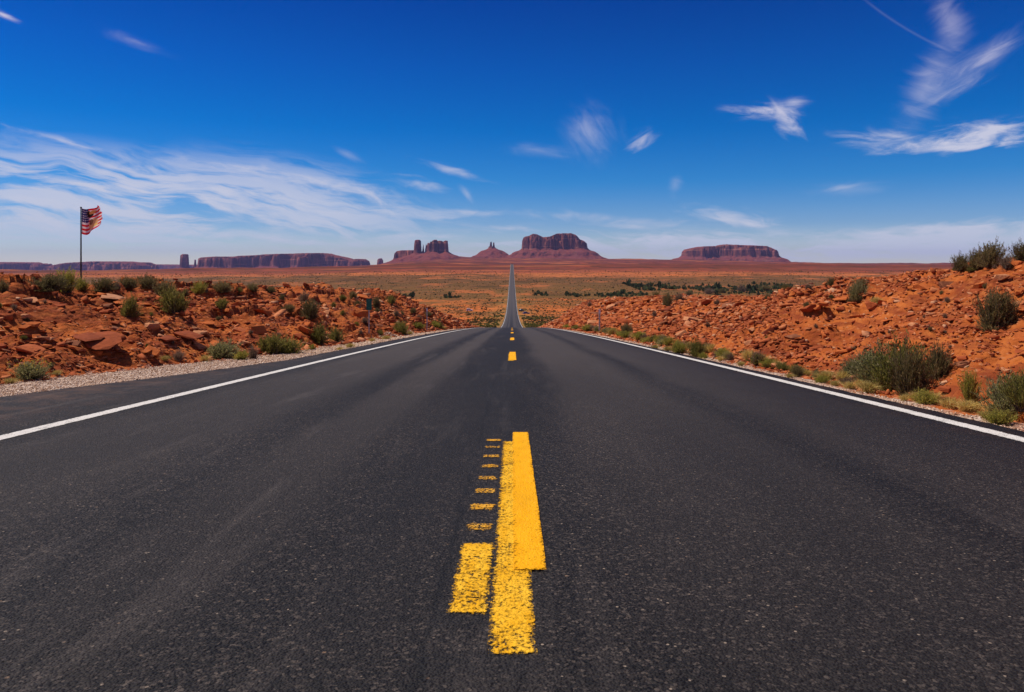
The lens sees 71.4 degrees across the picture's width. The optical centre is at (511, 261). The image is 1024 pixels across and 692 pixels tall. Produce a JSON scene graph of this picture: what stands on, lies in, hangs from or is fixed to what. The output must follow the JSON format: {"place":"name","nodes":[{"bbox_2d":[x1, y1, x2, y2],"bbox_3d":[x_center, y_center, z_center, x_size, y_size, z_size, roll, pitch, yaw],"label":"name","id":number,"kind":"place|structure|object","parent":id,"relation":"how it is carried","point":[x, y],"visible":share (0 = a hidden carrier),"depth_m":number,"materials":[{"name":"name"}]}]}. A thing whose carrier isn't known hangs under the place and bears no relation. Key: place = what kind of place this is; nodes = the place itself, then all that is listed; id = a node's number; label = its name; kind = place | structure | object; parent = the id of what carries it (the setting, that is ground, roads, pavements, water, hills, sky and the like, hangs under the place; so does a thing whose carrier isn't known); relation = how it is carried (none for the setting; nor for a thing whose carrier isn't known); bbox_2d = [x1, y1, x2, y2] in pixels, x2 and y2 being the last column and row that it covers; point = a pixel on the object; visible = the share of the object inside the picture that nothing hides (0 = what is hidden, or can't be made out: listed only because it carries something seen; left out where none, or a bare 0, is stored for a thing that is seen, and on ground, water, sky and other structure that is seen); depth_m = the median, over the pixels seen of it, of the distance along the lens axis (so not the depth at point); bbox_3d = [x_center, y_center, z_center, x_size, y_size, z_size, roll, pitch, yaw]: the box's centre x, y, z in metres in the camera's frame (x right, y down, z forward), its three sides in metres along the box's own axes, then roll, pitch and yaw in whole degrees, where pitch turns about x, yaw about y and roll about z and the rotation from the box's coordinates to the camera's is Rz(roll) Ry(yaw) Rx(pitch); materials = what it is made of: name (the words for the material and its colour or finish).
{"place":"outdoors","nodes":[
{"label":"outdoors","id":0,"kind":"place"},
{"bbox_2d":[0,264,1023,691],"bbox_3d":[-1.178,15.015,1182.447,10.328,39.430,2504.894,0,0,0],"label":"road","id":1,"kind":"structure","parent":0,"point":[512,504],"depth_m":2.98,"materials":[{"name":"grey asphalt"}]},
{"bbox_2d":[0,257,1023,429],"bbox_3d":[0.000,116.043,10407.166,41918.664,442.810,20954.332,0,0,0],"label":"ground","id":2,"kind":"structure","parent":0,"point":[82,316],"depth_m":21.19,"materials":[{"name":"red soil"}]},
{"bbox_2d":[0,278,9,291],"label":"desert shrub","id":3,"kind":"object","parent":2,"relation":"on","point":[4,287],"visible":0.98,"depth_m":13.70,"materials":[{"name":"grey plant"}]},
{"bbox_2d":[0,262,51,269],"bbox_3d":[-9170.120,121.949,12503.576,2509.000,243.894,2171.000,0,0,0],"label":"sandstone mesa","id":4,"kind":"structure","parent":2,"relation":"on","point":[24,265],"depth_m":12254.35,"materials":[{"name":"stone"}]},
{"bbox_2d":[16,344,44,352],"bbox_3d":[-7.599,1.373,11.255,0.380,0.086,0.382,10,0,-22],"label":"rock","id":5,"kind":"object","parent":2,"relation":"on","point":[29,348],"visible":0.92,"depth_m":11.18,"materials":[{"name":"stone"}]},
{"bbox_2d":[7,359,55,379],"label":"desert shrub","id":6,"kind":"object","parent":2,"relation":"on","point":[31,371],"visible":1,"depth_m":10.15,"materials":[{"name":"green plant"}]},
{"bbox_2d":[30,314,43,320],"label":"rock","id":7,"kind":"object","parent":2,"relation":"on","point":[36,317],"visible":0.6,"depth_m":12.74,"materials":[{"name":"orange stone"}]},
{"bbox_2d":[23,272,75,291],"bbox_3d":[-9.986,0.429,15.393,0.853,0.434,0.868,0,0,21],"label":"desert shrub","id":8,"kind":"object","parent":2,"relation":"on","point":[47,283],"visible":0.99,"depth_m":15.28,"materials":[{"name":"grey plant"}]},
{"bbox_2d":[56,266,82,292],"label":"desert shrub","id":9,"kind":"object","parent":2,"relation":"on","point":[71,279],"visible":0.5,"depth_m":16.10,"materials":[{"name":"green plant"}]},
{"bbox_2d":[80,207,81,278],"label":"flagpole","id":10,"kind":"object","parent":2,"relation":"on","point":[81,242],"visible":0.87,"depth_m":44.98,"materials":[{"name":"metal"}]},
{"bbox_2d":[82,206,102,234],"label":"flag","id":11,"kind":"object","parent":10,"relation":"attached to","point":[92,218],"visible":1,"depth_m":45.02,"materials":[{"name":"fabric"}]},
{"bbox_2d":[74,278,89,290],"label":"desert shrub","id":12,"kind":"object","parent":2,"relation":"on","point":[83,285],"visible":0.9,"depth_m":16.84,"materials":[{"name":"green plant"}]},
{"bbox_2d":[70,332,103,340],"bbox_3d":[-7.443,1.327,12.532,0.487,0.057,0.448,10,7,23],"label":"rock","id":13,"kind":"object","parent":2,"relation":"on","point":[88,336],"visible":0.97,"depth_m":12.46,"materials":[{"name":"stone"}]},
{"bbox_2d":[77,331,121,349],"bbox_3d":[-7.278,1.392,12.634,0.755,0.171,0.759,9,6,13],"label":"rock","id":14,"kind":"object","parent":2,"relation":"on","point":[110,339],"visible":0.82,"depth_m":12.49,"materials":[{"name":"stone"}]},
{"bbox_2d":[43,261,158,269],"bbox_3d":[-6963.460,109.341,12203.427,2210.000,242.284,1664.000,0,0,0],"label":"sandstone mesa","id":15,"kind":"structure","parent":2,"relation":"on","point":[106,265],"depth_m":11900.58,"materials":[{"name":"stone"}]},
{"bbox_2d":[91,277,118,291],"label":"desert shrub","id":16,"kind":"object","parent":2,"relation":"on","point":[103,286],"visible":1,"depth_m":16.96,"materials":[{"name":"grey plant"}]},
{"bbox_2d":[100,293,125,298],"bbox_3d":[-9.183,0.801,16.388,0.469,0.055,0.424,9,3,-4],"label":"rock","id":17,"kind":"object","parent":2,"relation":"on","point":[110,296],"visible":0.97,"depth_m":16.28,"materials":[{"name":"stone"}]},
{"bbox_2d":[116,274,141,287],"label":"desert shrub","id":18,"kind":"object","parent":2,"relation":"on","point":[127,282],"visible":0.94,"depth_m":18.35,"materials":[{"name":"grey plant"}]},
{"bbox_2d":[118,291,144,317],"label":"desert shrub","id":19,"kind":"object","parent":2,"relation":"on","point":[129,309],"visible":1,"depth_m":15.68,"materials":[{"name":"green plant"}]},
{"bbox_2d":[122,272,162,289],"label":"desert shrub","id":20,"kind":"object","parent":2,"relation":"on","point":[147,282],"visible":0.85,"depth_m":20.82,"materials":[{"name":"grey plant"}]},
{"bbox_2d":[144,346,159,356],"bbox_3d":[-6.670,1.665,13.181,0.287,0.173,0.216,16,-6,0],"label":"rock","id":21,"kind":"object","parent":2,"relation":"on","point":[155,351],"visible":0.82,"depth_m":13.16,"materials":[{"name":"orange stone"}]},
{"bbox_2d":[151,280,177,296],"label":"desert shrub","id":22,"kind":"object","parent":2,"relation":"on","point":[164,284],"visible":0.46,"depth_m":19.28,"materials":[{"name":"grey plant"}]},
{"bbox_2d":[160,335,174,341],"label":"rock","id":23,"kind":"object","parent":2,"relation":"on","point":[167,338],"visible":1,"depth_m":14.44,"materials":[{"name":"stone"}]},
{"bbox_2d":[154,282,193,313],"bbox_3d":[-7.989,0.808,16.803,0.779,0.801,0.783,-1,1,6],"label":"desert shrub","id":24,"kind":"object","parent":2,"relation":"on","point":[172,302],"visible":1,"depth_m":16.71,"materials":[{"name":"green plant"}]},
{"bbox_2d":[156,264,193,268],"bbox_3d":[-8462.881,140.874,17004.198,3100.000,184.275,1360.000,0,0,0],"label":"sandstone mesa","id":25,"kind":"structure","parent":2,"relation":"on","point":[167,266],"depth_m":16797.28,"materials":[{"name":"stone"}]},
{"bbox_2d":[170,347,185,360],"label":"desert shrub","id":26,"kind":"object","parent":2,"relation":"on","point":[178,355],"visible":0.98,"depth_m":13.91,"materials":[{"name":"brown plant"}]},
{"bbox_2d":[179,254,189,267],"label":"sandstone butte","id":27,"kind":"object","parent":2,"relation":"on","point":[184,260],"visible":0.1,"depth_m":10452.47,"materials":[{"name":"stone"}]},
{"bbox_2d":[173,330,203,338],"bbox_3d":[-7.038,1.578,15.499,0.554,0.075,0.488,9,3,0],"label":"rock","id":28,"kind":"object","parent":2,"relation":"on","point":[188,334],"visible":1,"depth_m":15.36,"materials":[{"name":"stone"}]},
{"bbox_2d":[191,280,208,294],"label":"desert shrub","id":29,"kind":"object","parent":2,"relation":"on","point":[200,290],"visible":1,"depth_m":22.70,"materials":[{"name":"green plant"}]},
{"bbox_2d":[213,297,229,309],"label":"desert shrub","id":30,"kind":"object","parent":2,"relation":"on","point":[220,304],"visible":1,"depth_m":20.37,"materials":[{"name":"green plant"}]},
{"bbox_2d":[211,279,234,292],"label":"desert shrub","id":31,"kind":"object","parent":2,"relation":"on","point":[222,287],"visible":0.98,"depth_m":25.09,"materials":[{"name":"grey plant"}]},
{"bbox_2d":[205,337,246,359],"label":"desert shrub","id":32,"kind":"object","parent":2,"relation":"on","point":[220,351],"visible":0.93,"depth_m":15.19,"materials":[{"name":"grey plant"}]},
{"bbox_2d":[234,350,248,359],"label":"desert shrub","id":33,"kind":"object","parent":2,"relation":"on","point":[241,356],"visible":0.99,"depth_m":14.84,"materials":[{"name":"green plant"}]},
{"bbox_2d":[244,283,260,291],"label":"desert shrub","id":34,"kind":"object","parent":2,"relation":"on","point":[254,287],"visible":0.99,"depth_m":27.06,"materials":[{"name":"green plant"}]},
{"bbox_2d":[247,344,260,358],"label":"desert shrub","id":35,"kind":"object","parent":2,"relation":"on","point":[253,352],"visible":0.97,"depth_m":15.18,"materials":[{"name":"brown plant"}]},
{"bbox_2d":[251,325,266,333],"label":"rock","id":36,"kind":"object","parent":2,"relation":"on","point":[258,329],"visible":0.82,"depth_m":17.70,"materials":[{"name":"orange stone"}]},
{"bbox_2d":[257,331,287,353],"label":"desert shrub","id":37,"kind":"object","parent":2,"relation":"on","point":[271,345],"visible":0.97,"depth_m":16.95,"materials":[{"name":"green plant"}]},
{"bbox_2d":[195,253,369,267],"bbox_3d":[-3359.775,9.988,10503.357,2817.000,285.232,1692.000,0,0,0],"label":"sandstone mesa","id":38,"kind":"structure","parent":2,"relation":"on","point":[288,260],"depth_m":10215.25,"materials":[{"name":"stone"}]},
{"bbox_2d":[281,302,295,312],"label":"desert shrub","id":39,"kind":"object","parent":2,"relation":"on","point":[290,308],"visible":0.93,"depth_m":26.03,"materials":[{"name":"green plant"}]},
{"bbox_2d":[278,334,312,353],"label":"desert shrub","id":40,"kind":"object","parent":2,"relation":"on","point":[293,345],"visible":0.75,"depth_m":17.29,"materials":[{"name":"green plant"}]},
{"bbox_2d":[297,290,308,300],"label":"desert shrub","id":41,"kind":"object","parent":2,"relation":"on","point":[304,296],"visible":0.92,"depth_m":30.76,"materials":[{"name":"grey plant"}]},
{"bbox_2d":[297,324,314,336],"bbox_3d":[-6.402,2.134,21.866,0.488,0.310,0.533,20,-5,42],"label":"rock","id":42,"kind":"object","parent":2,"relation":"on","point":[303,329],"visible":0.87,"depth_m":21.73,"materials":[{"name":"orange stone"}]},
{"bbox_2d":[299,298,321,319],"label":"desert shrub","id":43,"kind":"object","parent":2,"relation":"on","point":[310,311],"visible":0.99,"depth_m":26.02,"materials":[{"name":"green plant"}]},
{"bbox_2d":[309,321,333,344],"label":"desert shrub","id":44,"kind":"object","parent":2,"relation":"on","point":[318,336],"visible":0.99,"depth_m":21.85,"materials":[{"name":"green plant"}]},
{"bbox_2d":[327,327,345,343],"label":"desert shrub","id":45,"kind":"object","parent":2,"relation":"on","point":[335,335],"visible":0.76,"depth_m":23.22,"materials":[{"name":"green plant"}]},
{"bbox_2d":[351,310,367,317],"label":"rock","id":46,"kind":"object","parent":2,"relation":"on","point":[362,313],"visible":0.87,"depth_m":31.61,"materials":[{"name":"orange stone"}]},
{"bbox_2d":[366,299,371,332],"bbox_3d":[-5.740,2.270,28.582,0.217,1.606,0.062,0,0,-10],"label":"road sign","id":47,"kind":"object","parent":2,"relation":"on","point":[368,304],"visible":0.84,"depth_m":28.58,"materials":[{"name":"metal"}]},
{"bbox_2d":[372,295,381,307],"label":"desert shrub","id":48,"kind":"object","parent":2,"relation":"on","point":[376,303],"visible":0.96,"depth_m":42.56,"materials":[{"name":"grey plant"}]},
{"bbox_2d":[391,319,410,334],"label":"desert shrub","id":49,"kind":"object","parent":2,"relation":"on","point":[401,328],"visible":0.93,"depth_m":34.30,"materials":[{"name":"green plant"}]},
{"bbox_2d":[382,240,465,263],"bbox_3d":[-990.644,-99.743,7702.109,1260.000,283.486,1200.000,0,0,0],"label":"sandstone butte","id":50,"kind":"object","parent":2,"relation":"on","point":[436,250],"visible":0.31,"depth_m":7650.89,"materials":[{"name":"stone"}]},
{"bbox_2d":[402,291,460,297],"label":"wash trees","id":51,"kind":"object","parent":2,"relation":"on","point":[412,295],"visible":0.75,"depth_m":694.47,"materials":[{"name":"plant"}]},
{"bbox_2d":[65,270,905,326],"bbox_3d":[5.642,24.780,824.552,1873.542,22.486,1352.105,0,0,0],"label":"desert scrub","id":52,"kind":"object","parent":2,"relation":"on","point":[498,319],"visible":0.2,"depth_m":895.08,"materials":[{"name":"plant"}]},
{"bbox_2d":[472,242,507,257],"bbox_3d":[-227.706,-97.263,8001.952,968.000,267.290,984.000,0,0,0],"label":"sandstone butte","id":53,"kind":"object","parent":2,"relation":"on","point":[491,251],"visible":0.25,"depth_m":7867.36,"materials":[{"name":"stone"}]},
{"bbox_2d":[459,315,558,326],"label":"roadside scrub","id":54,"kind":"object","parent":2,"relation":"on","point":[528,324],"visible":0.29,"depth_m":323.08,"materials":[{"name":"plant"}]},
{"bbox_2d":[0,257,1023,422],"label":"rubble","id":55,"kind":"object","parent":2,"relation":"on","point":[709,315],"visible":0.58,"depth_m":17.28,"materials":[{"name":"stone"}]},
{"bbox_2d":[507,233,606,258],"bbox_3d":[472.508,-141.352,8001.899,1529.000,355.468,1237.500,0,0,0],"label":"sandstone mesa","id":56,"kind":"structure","parent":2,"relation":"on","point":[567,245],"depth_m":7776.10,"materials":[{"name":"stone"}]},
{"bbox_2d":[532,289,648,296],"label":"wash trees","id":57,"kind":"object","parent":2,"relation":"on","point":[621,292],"visible":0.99,"depth_m":737.46,"materials":[{"name":"plant"}]},
{"bbox_2d":[618,322,639,332],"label":"desert shrub","id":58,"kind":"object","parent":2,"relation":"on","point":[626,327],"visible":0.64,"depth_m":28.96,"materials":[{"name":"green plant"}]},
{"bbox_2d":[660,293,673,305],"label":"desert shrub","id":59,"kind":"object","parent":2,"relation":"on","point":[667,300],"visible":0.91,"depth_m":34.45,"materials":[{"name":"green plant"}]},
{"bbox_2d":[671,341,688,353],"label":"desert shrub","id":60,"kind":"object","parent":2,"relation":"on","point":[678,347],"visible":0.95,"depth_m":17.27,"materials":[{"name":"green plant"}]},
{"bbox_2d":[683,336,705,356],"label":"desert shrub","id":61,"kind":"object","parent":2,"relation":"on","point":[695,349],"visible":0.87,"depth_m":15.89,"materials":[{"name":"green plant"}]},
{"bbox_2d":[622,277,815,295],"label":"wash trees","id":62,"kind":"object","parent":2,"relation":"on","point":[749,287],"visible":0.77,"depth_m":854.08,"materials":[{"name":"plant"}]},
{"bbox_2d":[713,347,730,356],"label":"desert shrub","id":63,"kind":"object","parent":2,"relation":"on","point":[721,351],"visible":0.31,"depth_m":14.73,"materials":[{"name":"green plant"}]},
{"bbox_2d":[672,244,790,261],"bbox_3d":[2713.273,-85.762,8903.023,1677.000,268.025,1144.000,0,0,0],"label":"sandstone mesa","id":64,"kind":"structure","parent":2,"relation":"on","point":[729,252],"depth_m":8645.95,"materials":[{"name":"stone"}]},
{"bbox_2d":[737,349,754,360],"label":"grass tuft","id":65,"kind":"object","parent":2,"relation":"on","point":[745,353],"visible":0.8,"depth_m":13.61,"materials":[{"name":"yellow plant"}]},
{"bbox_2d":[747,348,765,364],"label":"desert shrub","id":66,"kind":"object","parent":2,"relation":"on","point":[757,353],"visible":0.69,"depth_m":12.98,"materials":[{"name":"green plant"}]},
{"bbox_2d":[758,358,780,367],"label":"desert shrub","id":67,"kind":"object","parent":2,"relation":"on","point":[765,363],"visible":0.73,"depth_m":12.40,"materials":[{"name":"green plant"}]},
{"bbox_2d":[773,362,788,369],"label":"desert shrub","id":68,"kind":"object","parent":2,"relation":"on","point":[783,366],"visible":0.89,"depth_m":11.83,"materials":[{"name":"green plant"}]},
{"bbox_2d":[788,365,805,376],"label":"desert shrub","id":69,"kind":"object","parent":2,"relation":"on","point":[798,371],"visible":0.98,"depth_m":10.73,"materials":[{"name":"green plant"}]},
{"bbox_2d":[799,304,815,312],"bbox_3d":[6.029,0.958,14.467,0.258,0.138,0.346,8,-19,-32],"label":"rock","id":70,"kind":"object","parent":2,"relation":"on","point":[808,308],"visible":1,"depth_m":14.37,"materials":[{"name":"orange stone"}]},
{"bbox_2d":[806,370,834,378],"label":"grass tuft","id":71,"kind":"object","parent":2,"relation":"on","point":[826,373],"visible":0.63,"depth_m":10.23,"materials":[{"name":"yellow plant"}]},
{"bbox_2d":[812,374,831,382],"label":"desert shrub","id":72,"kind":"object","parent":2,"relation":"on","point":[821,379],"visible":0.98,"depth_m":9.77,"materials":[{"name":"green plant"}]},
{"bbox_2d":[824,370,850,380],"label":"grass tuft","id":73,"kind":"object","parent":2,"relation":"on","point":[842,374],"visible":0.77,"depth_m":9.78,"materials":[{"name":"yellow plant"}]},
{"bbox_2d":[836,380,857,388],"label":"grass tuft","id":74,"kind":"object","parent":2,"relation":"on","point":[847,384],"visible":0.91,"depth_m":8.99,"materials":[{"name":"yellow plant"}]},
{"bbox_2d":[839,352,863,376],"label":"desert shrub","id":75,"kind":"object","parent":2,"relation":"on","point":[846,366],"visible":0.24,"depth_m":9.87,"materials":[{"name":"green plant"}]},
{"bbox_2d":[846,275,870,301],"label":"desert shrub","id":76,"kind":"object","parent":2,"relation":"on","point":[855,290],"visible":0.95,"depth_m":15.16,"materials":[{"name":"green plant"}]},
{"bbox_2d":[847,340,890,381],"bbox_3d":[4.753,1.294,9.300,0.662,0.644,0.812,-2,-3,3],"label":"desert shrub","id":77,"kind":"object","parent":2,"relation":"on","point":[867,356],"visible":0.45,"depth_m":9.29,"materials":[{"name":"green plant"}]},
{"bbox_2d":[849,379,889,393],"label":"grass tuft","id":78,"kind":"object","parent":2,"relation":"on","point":[867,387],"visible":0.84,"depth_m":8.50,"materials":[{"name":"yellow plant"}]},
{"bbox_2d":[865,301,877,309],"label":"rock","id":79,"kind":"object","parent":2,"relation":"on","point":[871,305],"visible":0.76,"depth_m":14.07,"materials":[{"name":"orange stone"}]},
{"bbox_2d":[855,329,935,390],"bbox_3d":[4.812,1.194,8.850,0.935,0.784,0.939,3,5,39],"label":"desert shrub","id":80,"kind":"object","parent":2,"relation":"on","point":[880,372],"visible":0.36,"depth_m":8.75,"materials":[{"name":"green plant"}]},
{"bbox_2d":[886,336,942,396],"bbox_3d":[4.621,1.207,8.194,0.563,0.776,0.438,0,0,21],"label":"desert shrub","id":81,"kind":"object","parent":2,"relation":"on","point":[912,379],"visible":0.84,"depth_m":8.16,"materials":[{"name":"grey plant"}]},
{"bbox_2d":[913,284,929,289],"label":"rock","id":82,"kind":"object","parent":2,"relation":"on","point":[920,286],"visible":0.97,"depth_m":13.90,"materials":[{"name":"orange stone"}]},
{"bbox_2d":[909,387,940,404],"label":"desert shrub","id":83,"kind":"object","parent":2,"relation":"on","point":[924,397],"visible":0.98,"depth_m":7.47,"materials":[{"name":"green plant"}]},
{"bbox_2d":[921,338,953,379],"bbox_3d":[5.038,1.147,8.454,0.365,0.498,0.403,0,0,36],"label":"desert shrub","id":84,"kind":"object","parent":2,"relation":"on","point":[944,363],"visible":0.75,"depth_m":8.38,"materials":[{"name":"green plant"}]},
{"bbox_2d":[937,385,950,392],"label":"rock","id":85,"kind":"object","parent":2,"relation":"on","point":[944,388],"visible":1,"depth_m":7.79,"materials":[{"name":"orange stone"}]},
{"bbox_2d":[938,281,953,287],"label":"rock","id":86,"kind":"object","parent":2,"relation":"on","point":[942,284],"visible":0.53,"depth_m":13.51,"materials":[{"name":"brown stone"}]},
{"bbox_2d":[937,396,963,408],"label":"grass tuft","id":87,"kind":"object","parent":2,"relation":"on","point":[950,400],"visible":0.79,"depth_m":7.13,"materials":[{"name":"yellow plant"}]},
{"bbox_2d":[949,252,969,270],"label":"desert shrub","id":88,"kind":"object","parent":2,"relation":"on","point":[958,265],"visible":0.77,"depth_m":13.99,"materials":[{"name":"green plant"}]},
{"bbox_2d":[949,399,980,411],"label":"grass tuft","id":89,"kind":"object","parent":2,"relation":"on","point":[963,406],"visible":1,"depth_m":6.82,"materials":[{"name":"yellow plant"}]},
{"bbox_2d":[956,368,981,401],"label":"desert shrub","id":90,"kind":"object","parent":2,"relation":"on","point":[968,386],"visible":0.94,"depth_m":7.16,"materials":[{"name":"green plant"}]},
{"bbox_2d":[961,247,983,268],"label":"desert shrub","id":91,"kind":"object","parent":2,"relation":"on","point":[972,261],"visible":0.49,"depth_m":13.66,"materials":[{"name":"green plant"}]},
{"bbox_2d":[971,235,1009,267],"bbox_3d":[8.849,-0.198,13.163,0.724,0.616,0.549,0,0,-30],"label":"desert shrub","id":92,"kind":"object","parent":2,"relation":"on","point":[991,254],"visible":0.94,"depth_m":13.09,"materials":[{"name":"green plant"}]},
{"bbox_2d":[969,287,1018,331],"bbox_3d":[6.325,0.618,9.362,0.480,0.630,0.459,0,0,8],"label":"desert shrub","id":93,"kind":"object","parent":2,"relation":"on","point":[989,319],"visible":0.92,"depth_m":9.31,"materials":[{"name":"green plant"}]},
{"bbox_2d":[970,368,1023,417],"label":"desert shrub","id":94,"kind":"object","parent":2,"relation":"on","point":[995,395],"visible":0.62,"depth_m":6.46,"materials":[{"name":"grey plant"}]},
{"bbox_2d":[979,409,1017,424],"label":"desert shrub","id":95,"kind":"object","parent":2,"relation":"on","point":[996,417],"visible":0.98,"depth_m":6.08,"materials":[{"name":"green plant"}]},
{"bbox_2d":[994,274,1009,280],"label":"rock","id":96,"kind":"object","parent":2,"relation":"on","point":[1001,277],"visible":1,"depth_m":11.60,"materials":[{"name":"beige stone"}]},
{"bbox_2d":[995,252,1017,268],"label":"desert shrub","id":97,"kind":"object","parent":2,"relation":"on","point":[1005,263],"visible":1,"depth_m":12.57,"materials":[{"name":"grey plant"}]},
{"bbox_2d":[997,292,1021,322],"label":"desert shrub","id":98,"kind":"object","parent":2,"relation":"on","point":[1010,308],"visible":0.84,"depth_m":9.26,"materials":[{"name":"green plant"}]},
{"bbox_2d":[998,367,1023,411],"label":"desert shrub","id":99,"kind":"object","parent":2,"relation":"on","point":[1016,396],"visible":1,"depth_m":6.26,"materials":[{"name":"green plant"}]},
{"bbox_2d":[1008,240,1023,260],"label":"desert shrub","id":100,"kind":"object","parent":2,"relation":"on","point":[1019,253],"visible":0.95,"depth_m":12.69,"materials":[{"name":"green plant"}]},
{"bbox_2d":[0,329,1023,430],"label":"gravel","id":101,"kind":"structure","parent":0,"point":[315,351],"depth_m":11.77,"materials":[{"name":"beige gravel"}]},
{"bbox_2d":[0,0,1023,264],"label":"sky","id":102,"kind":"structure","parent":0,"point":[816,131],"materials":[{"name":"blue"}]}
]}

